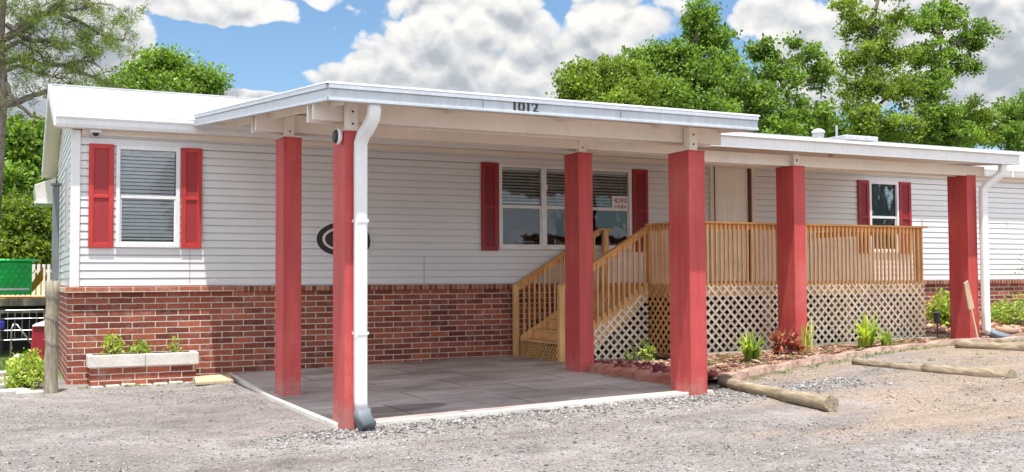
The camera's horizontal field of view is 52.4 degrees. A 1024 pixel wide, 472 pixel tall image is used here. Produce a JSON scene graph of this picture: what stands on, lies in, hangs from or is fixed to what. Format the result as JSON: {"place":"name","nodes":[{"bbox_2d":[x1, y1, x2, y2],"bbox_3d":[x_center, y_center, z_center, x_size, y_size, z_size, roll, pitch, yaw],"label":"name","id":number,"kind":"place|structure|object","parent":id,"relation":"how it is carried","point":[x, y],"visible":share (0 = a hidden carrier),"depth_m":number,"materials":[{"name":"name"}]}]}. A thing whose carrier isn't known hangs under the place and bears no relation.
{"place":"outdoors","nodes":[
{"label":"outdoors","id":0,"kind":"place"},
{"bbox_2d":[0,321,3,328],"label":"blue crate","id":1,"kind":"object","parent":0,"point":[1,324],"visible":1,"depth_m":21.82,"materials":[{"name":"blue plastic"}]},
{"bbox_2d":[0,356,43,381],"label":"grass","id":2,"kind":"structure","parent":0,"point":[4,362],"depth_m":20.00,"materials":[{"name":"green plant"}]},
{"bbox_2d":[32,267,42,291],"bbox_3d":[-10.981,1.024,24.048,0.260,0.609,0.400,1,-3,-26],"label":"slide","id":3,"kind":"object","parent":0,"point":[38,280],"visible":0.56,"depth_m":23.88,"materials":[{"name":"yellow plastic"}]},
{"bbox_2d":[0,282,1023,471],"bbox_3d":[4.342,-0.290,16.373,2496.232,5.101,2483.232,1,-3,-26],"label":"ground","id":4,"kind":"structure","parent":0,"point":[781,411],"depth_m":10.41,"materials":[{"name":"grey gravel"}]},
{"bbox_2d":[0,382,11,388],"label":"stepping stone","id":5,"kind":"object","parent":4,"relation":"on","point":[2,385],"visible":0.18,"depth_m":15.17,"materials":[{"name":"beige stone"}]},
{"bbox_2d":[0,370,12,376],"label":"stepping stone","id":6,"kind":"object","parent":4,"relation":"on","point":[2,372],"visible":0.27,"depth_m":16.67,"materials":[{"name":"white stone"}]},
{"bbox_2d":[0,388,30,396],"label":"stepping stone","id":7,"kind":"object","parent":4,"relation":"on","point":[7,392],"visible":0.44,"depth_m":14.57,"materials":[{"name":"beige stone"}]},
{"bbox_2d":[9,323,30,357],"bbox_3d":[-10.350,2.168,21.526,0.825,0.734,0.034,1,-3,-26],"label":"pipe rack","id":8,"kind":"object","parent":4,"relation":"on","point":[24,334],"visible":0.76,"depth_m":21.53,"materials":[{"name":"silver metal"}]},
{"bbox_2d":[0,347,43,389],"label":"shrub","id":9,"kind":"object","parent":4,"relation":"on","point":[15,377],"visible":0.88,"depth_m":15.31,"materials":[{"name":"green plant"}]},
{"bbox_2d":[0,309,44,340],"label":"wire fence","id":10,"kind":"object","parent":4,"relation":"on","point":[22,318],"visible":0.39,"depth_m":22.22,"materials":[{"name":"silver metal"}]},
{"bbox_2d":[0,295,45,355],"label":"raised platform","id":11,"kind":"structure","parent":4,"relation":"on","point":[25,303],"depth_m":23.96,"materials":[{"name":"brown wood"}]},
{"bbox_2d":[0,259,41,294],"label":"screen","id":12,"kind":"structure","parent":11,"relation":"on","point":[15,276],"depth_m":22.86,"materials":[{"name":"green fabric"}]},
{"bbox_2d":[1,264,51,295],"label":"white fence","id":13,"kind":"object","parent":11,"relation":"on","point":[48,271],"visible":0.23,"depth_m":24.90,"materials":[{"name":"white wood"}]},
{"bbox_2d":[0,184,51,295],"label":"broadleaf tree","id":14,"kind":"object","parent":4,"relation":"on","point":[26,228],"visible":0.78,"depth_m":27.04,"materials":[{"name":"green plant"}]},
{"bbox_2d":[2,107,57,294],"bbox_3d":[-13.988,-0.640,30.426,3.293,6.508,4.887,-2,-3,33],"label":"broadleaf tree","id":15,"kind":"object","parent":4,"relation":"on","point":[23,157],"visible":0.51,"depth_m":29.58,"materials":[{"name":"green plant"}]},
{"bbox_2d":[16,390,44,398],"bbox_3d":[-6.706,2.214,14.451,0.363,0.125,0.209,1,-3,-37],"label":"stepping stone","id":16,"kind":"object","parent":4,"relation":"on","point":[30,394],"visible":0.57,"depth_m":14.38,"materials":[{"name":"beige stone"}]},
{"bbox_2d":[30,321,44,359],"bbox_3d":[-9.698,2.174,21.367,0.358,0.900,0.410,1,-3,-26],"label":"red bin","id":17,"kind":"object","parent":4,"relation":"on","point":[38,337],"visible":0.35,"depth_m":21.20,"materials":[{"name":"paint"}]},
{"bbox_2d":[44,280,59,393],"bbox_3d":[-6.600,1.543,14.916,0.212,1.810,0.211,1,-3,-26],"label":"wooden pole","id":18,"kind":"object","parent":4,"relation":"on","point":[51,339],"visible":0.99,"depth_m":14.85,"materials":[{"name":"brown wood"}]},
{"bbox_2d":[50,183,61,280],"bbox_3d":[-8.608,0.825,19.601,0.200,3.640,0.200,1,-3,-26],"label":"grey post","id":19,"kind":"object","parent":4,"relation":"on","point":[55,230],"visible":0.56,"depth_m":19.58,"materials":[{"name":"metal"}]},
{"bbox_2d":[0,0,151,216],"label":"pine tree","id":20,"kind":"object","parent":4,"relation":"on","point":[27,23],"visible":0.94,"depth_m":22.20,"materials":[{"name":"green plant"}]},
{"bbox_2d":[90,381,190,386],"bbox_3d":[-5.604,2.309,15.879,1.590,0.140,0.130,1,-3,-26],"label":"stone footing","id":21,"kind":"object","parent":4,"relation":"on","point":[161,383],"visible":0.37,"depth_m":15.88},
{"bbox_2d":[86,350,198,385],"bbox_3d":[-5.728,2.177,16.140,1.610,0.725,0.503,1,-3,-26],"label":"brick planter","id":22,"kind":"object","parent":4,"relation":"on","point":[149,368],"visible":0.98,"depth_m":15.93,"materials":[{"name":"brick"}]},
{"bbox_2d":[99,331,124,354],"bbox_3d":[-6.135,1.691,15.972,0.383,0.468,0.392,1,-3,-26],"label":"planter plant","id":23,"kind":"object","parent":22,"relation":"in","point":[112,349],"visible":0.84,"depth_m":15.95,"materials":[{"name":"green plant"}]},
{"bbox_2d":[123,338,152,353],"bbox_3d":[-5.816,1.763,16.154,0.469,0.353,0.467,1,-3,-26],"label":"planter plant","id":24,"kind":"object","parent":22,"relation":"in","point":[142,348],"visible":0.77,"depth_m":16.09,"materials":[{"name":"green plant"}]},
{"bbox_2d":[162,335,186,352],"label":"planter plant","id":25,"kind":"object","parent":22,"relation":"in","point":[173,349],"visible":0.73,"depth_m":16.32,"materials":[{"name":"green plant"}]},
{"bbox_2d":[80,38,240,96],"bbox_3d":[-10.553,-1.614,30.820,4.790,8.449,3.048,1,-3,-26],"label":"broadleaf tree","id":26,"kind":"object","parent":4,"relation":"on","point":[163,69],"visible":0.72,"depth_m":30.65,"materials":[{"name":"green plant"}]},
{"bbox_2d":[232,353,680,420],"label":"patio slab","id":27,"kind":"structure","parent":4,"relation":"on","point":[404,390],"depth_m":14.13,"materials":[{"name":"concrete"}]},
{"bbox_2d":[193,81,760,430],"bbox_3d":[-0.372,0.112,15.013,7.165,4.304,6.856,1,-3,-26],"label":"carport","id":28,"kind":"object","parent":27,"relation":"on","point":[359,115],"visible":0.94,"depth_m":12.92,"materials":[{"name":"red wood"}]},
{"bbox_2d":[332,129,342,144],"bbox_3d":[-1.858,-1.059,11.092,0.090,0.166,0.170,1,-3,-26],"label":"flood light","id":29,"kind":"object","parent":28,"relation":"attached to","point":[337,136],"visible":1,"depth_m":11.04,"materials":[{"name":"grey plastic"}]},
{"bbox_2d":[514,102,538,111],"bbox_3d":[0.157,-1.432,11.548,0.306,0.125,0.008,1,-3,-26],"label":"house number","id":30,"kind":"object","parent":28,"relation":"attached to","point":[528,107],"visible":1,"depth_m":11.54,"materials":[{"name":"grey plastic"}]},
{"bbox_2d":[587,362,670,385],"bbox_3d":[1.735,2.011,14.561,0.148,0.348,2.674,1,-3,-26],"label":"red edging","id":31,"kind":"object","parent":27,"relation":"on","point":[635,373],"visible":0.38,"depth_m":14.59,"materials":[{"name":"red brick"}]},
{"bbox_2d":[228,373,712,428],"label":"slab kerb","id":32,"kind":"structure","parent":4,"relation":"on","point":[317,417],"depth_m":12.09,"materials":[{"name":"concrete"}]},
{"bbox_2d":[42,83,1023,384],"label":"house","id":33,"kind":"structure","parent":4,"relation":"on","point":[166,219],"depth_m":18.29,"materials":[{"name":"plastic"}]},
{"bbox_2d":[33,178,55,206],"bbox_3d":[-9.892,-0.899,22.023,0.420,0.536,1.740,1,-3,-26],"label":"canopy","id":34,"kind":"object","parent":33,"relation":"attached to","point":[42,193],"visible":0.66,"depth_m":21.28,"materials":[{"name":"metal"}]},
{"bbox_2d":[64,162,69,250],"bbox_3d":[-7.403,-0.479,17.339,0.060,1.450,0.700,1,-3,-26],"label":"window","id":35,"kind":"structure","parent":33,"relation":"in","point":[66,235],"depth_m":17.04,"materials":[{"name":"white glass"}]},
{"bbox_2d":[89,129,101,135],"bbox_3d":[-6.445,-1.599,16.116,0.180,0.108,0.100,1,-3,-26],"label":"security camera","id":36,"kind":"object","parent":33,"relation":"attached to","point":[95,132],"visible":1,"depth_m":16.08,"materials":[{"name":"grey plastic"}]},
{"bbox_2d":[115,145,179,247],"bbox_3d":[-5.782,-0.616,16.531,0.964,1.604,0.120,1,-3,-26],"label":"window","id":37,"kind":"structure","parent":33,"relation":"in","point":[121,150],"depth_m":16.55,"materials":[{"name":"white glass"}]},
{"bbox_2d":[315,222,371,255],"bbox_3d":[-2.883,0.045,17.845,1.000,0.649,0.024,1,-3,-26],"label":"emblem","id":38,"kind":"object","parent":33,"relation":"attached to","point":[324,238],"depth_m":17.72,"materials":[{"name":"grey plastic"}]},
{"bbox_2d":[498,163,544,249],"bbox_3d":[0.167,-0.542,19.390,0.944,1.584,0.120,1,-3,-26],"label":"window","id":39,"kind":"structure","parent":33,"relation":"in","point":[502,167],"depth_m":19.39,"materials":[{"name":"white glass"}]},
{"bbox_2d":[510,230,528,241],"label":"window reflection","id":40,"kind":"object","parent":39,"relation":"in","point":[518,235],"visible":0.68,"depth_m":20.37,"materials":[{"name":"glass"}]},
{"bbox_2d":[544,165,564,249],"bbox_3d":[1.014,-0.530,19.797,0.984,1.584,0.120,1,-3,-26],"label":"window","id":41,"kind":"structure","parent":33,"relation":"in","point":[553,168],"depth_m":19.70,"materials":[{"name":"white glass"}]},
{"bbox_2d":[592,168,631,249],"bbox_3d":[1.879,-0.518,20.212,0.984,1.584,0.120,1,-3,-26],"label":"window","id":42,"kind":"structure","parent":33,"relation":"in","point":[610,172],"depth_m":20.30,"materials":[{"name":"white glass"}]},
{"bbox_2d":[612,196,627,207],"bbox_3d":[2.107,-0.643,20.302,0.365,0.265,0.012,1,-3,-26],"label":"window sign","id":43,"kind":"object","parent":33,"relation":"attached to","point":[619,201],"visible":1,"depth_m":20.30,"materials":[{"name":"white paper"}]},
{"bbox_2d":[708,166,755,281],"bbox_3d":[4.524,-0.274,21.502,1.150,2.530,0.200,1,-3,-26],"label":"door","id":44,"kind":"structure","parent":33,"relation":"in","point":[732,198],"depth_m":21.52,"materials":[{"name":"beige paint"}]},
{"bbox_2d":[869,181,898,252],"bbox_3d":[8.301,-0.417,23.297,0.874,1.604,0.120,1,-3,-26],"label":"window","id":45,"kind":"structure","parent":33,"relation":"in","point":[884,196],"depth_m":23.31,"materials":[{"name":"white glass"}]},
{"bbox_2d":[78,335,1023,388],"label":"weeds","id":46,"kind":"object","parent":4,"relation":"on","point":[867,354],"visible":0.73,"depth_m":16.49,"materials":[{"name":"green plant"}]},
{"bbox_2d":[260,377,895,456],"bbox_3d":[1.309,1.939,11.424,7.742,0.308,1.859,1,-3,-26],"label":"gravel edge","id":47,"kind":"object","parent":4,"relation":"on","point":[378,431],"visible":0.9,"depth_m":11.53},
{"bbox_2d":[545,51,677,106],"bbox_3d":[3.559,-2.162,38.341,4.660,10.004,4.624,1,-3,-26],"label":"broadleaf tree","id":48,"kind":"object","parent":4,"relation":"on","point":[604,79],"visible":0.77,"depth_m":38.23,"materials":[{"name":"green plant"}]},
{"bbox_2d":[618,0,764,113],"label":"broadleaf tree","id":49,"kind":"object","parent":4,"relation":"on","point":[691,71],"visible":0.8,"depth_m":41.98,"materials":[{"name":"green plant"}]},
{"bbox_2d":[512,221,927,361],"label":"deck","id":50,"kind":"structure","parent":4,"relation":"on","point":[617,304],"depth_m":18.51,"materials":[{"name":"brown wood"}]},
{"bbox_2d":[718,378,838,411],"bbox_3d":[3.111,1.875,12.481,0.195,0.186,2.526,0,-2,-16],"label":"log","id":51,"kind":"object","parent":4,"relation":"on","point":[816,401],"visible":0.98,"depth_m":12.02,"materials":[{"name":"brown wood"}]},
{"bbox_2d":[739,30,842,136],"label":"broadleaf tree","id":52,"kind":"object","parent":4,"relation":"on","point":[818,72],"visible":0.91,"depth_m":45.60,"materials":[{"name":"green plant"}]},
{"bbox_2d":[600,330,1023,378],"bbox_3d":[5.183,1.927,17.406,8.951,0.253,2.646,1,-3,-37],"label":"mulch","id":53,"kind":"object","parent":4,"relation":"on","point":[776,358],"visible":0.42,"depth_m":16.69,"materials":[{"name":"brown wood"}]},
{"bbox_2d":[624,338,656,360],"bbox_3d":[2.044,1.828,16.555,0.509,0.429,0.492,0,-2,-2],"label":"weed","id":54,"kind":"object","parent":53,"relation":"on","point":[644,351],"visible":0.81,"depth_m":16.54,"materials":[{"name":"green plant"}]},
{"bbox_2d":[594,359,718,379],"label":"lava rocks","id":55,"kind":"object","parent":53,"relation":"on","point":[662,368],"visible":0.47,"depth_m":14.84,"materials":[{"name":"brown stone"}]},
{"bbox_2d":[734,330,770,358],"bbox_3d":[3.659,1.675,16.142,0.675,0.468,0.645,1,-3,-26],"label":"spiky plant","id":56,"kind":"object","parent":53,"relation":"on","point":[749,350],"visible":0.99,"depth_m":16.08,"materials":[{"name":"green plant"}]},
{"bbox_2d":[768,325,805,354],"bbox_3d":[4.460,1.685,16.817,0.604,0.510,0.587,-1,-2,11],"label":"red plant","id":57,"kind":"object","parent":53,"relation":"on","point":[790,344],"visible":0.91,"depth_m":16.77,"materials":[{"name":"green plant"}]},
{"bbox_2d":[801,316,814,351],"bbox_3d":[4.810,1.563,16.935,0.201,0.643,0.344,-1,-2,7],"label":"spiky plant","id":58,"kind":"object","parent":53,"relation":"on","point":[809,340],"visible":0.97,"depth_m":16.95,"materials":[{"name":"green plant"}]},
{"bbox_2d":[807,334,894,342],"bbox_3d":[6.053,1.889,19.213,2.813,0.152,0.197,1,-3,-26],"label":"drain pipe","id":59,"kind":"object","parent":53,"relation":"on","point":[832,341],"visible":0.14,"depth_m":19.07,"materials":[{"name":"plastic"}]},
{"bbox_2d":[840,308,890,346],"bbox_3d":[5.978,1.533,17.570,0.927,0.662,0.876,1,-3,-26],"label":"spiky plant","id":60,"kind":"object","parent":53,"relation":"on","point":[866,335],"visible":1,"depth_m":17.55,"materials":[{"name":"green plant"}]},
{"bbox_2d":[874,329,891,344],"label":"spiky plant","id":61,"kind":"object","parent":53,"relation":"on","point":[886,339],"visible":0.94,"depth_m":17.93,"materials":[{"name":"green plant"}]},
{"bbox_2d":[933,310,941,337],"bbox_3d":[7.818,1.663,19.127,0.166,0.590,0.166,-2,-3,42],"label":"garden lantern","id":62,"kind":"object","parent":53,"relation":"on","point":[937,319],"visible":0.91,"depth_m":19.10,"materials":[{"name":"grey plastic"}]},
{"bbox_2d":[922,288,980,327],"bbox_3d":[9.401,1.611,22.261,1.052,1.056,1.435,2,-3,-43],"label":"shrub","id":63,"kind":"object","parent":53,"relation":"on","point":[944,309],"visible":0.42,"depth_m":22.26,"materials":[{"name":"green plant"}]},
{"bbox_2d":[963,281,978,337],"bbox_3d":[8.410,1.351,19.078,0.314,1.070,0.046,1,-3,-22],"label":"stake","id":64,"kind":"object","parent":53,"relation":"on","point":[969,300],"visible":0.96,"depth_m":19.06,"materials":[{"name":"brown wood"}]},
{"bbox_2d":[707,337,936,355],"bbox_3d":[5.440,1.955,18.281,5.490,0.231,0.100,1,-3,-26],"label":"ground board","id":65,"kind":"object","parent":4,"relation":"on","point":[769,350],"visible":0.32,"depth_m":18.23,"materials":[{"name":"brown wood"}]},
{"bbox_2d":[734,105,920,142],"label":"broadleaf tree","id":66,"kind":"object","parent":4,"relation":"on","point":[739,111],"depth_m":50.21,"materials":[{"name":"green plant"}]},
{"bbox_2d":[761,108,919,143],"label":"broadleaf tree","id":67,"kind":"object","parent":4,"relation":"on","point":[840,132],"visible":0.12,"depth_m":53.32,"materials":[{"name":"green plant"}]},
{"bbox_2d":[697,133,1023,350],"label":"porch roof","id":68,"kind":"structure","parent":4,"relation":"on","point":[790,160],"depth_m":18.38,"materials":[{"name":"white metal"}]},
{"bbox_2d":[717,336,1019,383],"bbox_3d":[5.878,2.055,16.749,8.363,0.593,0.824,2,-3,-39],"label":"stone edging","id":69,"kind":"object","parent":4,"relation":"on","point":[746,373],"visible":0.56,"depth_m":16.09,"materials":[{"name":"beige stone"}]},
{"bbox_2d":[824,0,929,142],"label":"broadleaf tree","id":70,"kind":"object","parent":4,"relation":"on","point":[865,115],"visible":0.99,"depth_m":48.86,"materials":[{"name":"green plant"}]},
{"bbox_2d":[851,358,921,371],"bbox_3d":[5.428,1.881,15.040,0.172,0.155,1.503,1,-2,-20],"label":"log","id":71,"kind":"object","parent":4,"relation":"on","point":[884,364],"visible":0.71,"depth_m":15.01,"materials":[{"name":"brown wood"}]},
{"bbox_2d":[878,320,1023,334],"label":"pale rocks","id":72,"kind":"object","parent":4,"relation":"on","point":[1001,327],"visible":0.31,"depth_m":21.48,"materials":[{"name":"beige stone"}]},
{"bbox_2d":[897,0,1011,147],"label":"broadleaf tree","id":73,"kind":"object","parent":4,"relation":"on","point":[944,130],"visible":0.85,"depth_m":53.92,"materials":[{"name":"green plant"}]},
{"bbox_2d":[922,363,1016,378],"bbox_3d":[6.042,1.827,13.839,0.215,0.207,1.291,1,-3,-35],"label":"log","id":74,"kind":"object","parent":4,"relation":"on","point":[971,371],"visible":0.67,"depth_m":13.74,"materials":[{"name":"brown wood"}]},
{"bbox_2d":[933,93,1010,149],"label":"broadleaf tree","id":75,"kind":"object","parent":4,"relation":"on","point":[981,116],"visible":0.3,"depth_m":57.60,"materials":[{"name":"green plant"}]},
{"bbox_2d":[955,340,1023,350],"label":"log","id":76,"kind":"object","parent":4,"relation":"on","point":[985,345],"visible":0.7,"depth_m":16.97,"materials":[{"name":"brown wood"}]},
{"bbox_2d":[988,87,1023,151],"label":"broadleaf tree","id":77,"kind":"object","parent":4,"relation":"on","point":[1012,134],"visible":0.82,"depth_m":60.45,"materials":[{"name":"green plant"}]},
{"bbox_2d":[990,292,1023,324],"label":"shrub","id":78,"kind":"object","parent":4,"relation":"on","point":[1001,314],"visible":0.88,"depth_m":23.17,"materials":[{"name":"green plant"}]},
{"bbox_2d":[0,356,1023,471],"bbox_3d":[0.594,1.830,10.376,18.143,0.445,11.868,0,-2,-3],"label":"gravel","id":79,"kind":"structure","parent":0,"point":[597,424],"depth_m":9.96,"materials":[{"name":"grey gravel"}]},
{"bbox_2d":[194,374,233,384],"bbox_3d":[-4.613,2.213,16.070,0.552,0.074,0.941,0,-2,-19],"label":"wooden board","id":80,"kind":"object","parent":79,"relation":"on","point":[213,379],"visible":1,"depth_m":15.84,"materials":[{"name":"brown wood"}]},
{"bbox_2d":[5,0,1023,280],"label":"sky","id":81,"kind":"structure","parent":0,"point":[504,47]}
]}

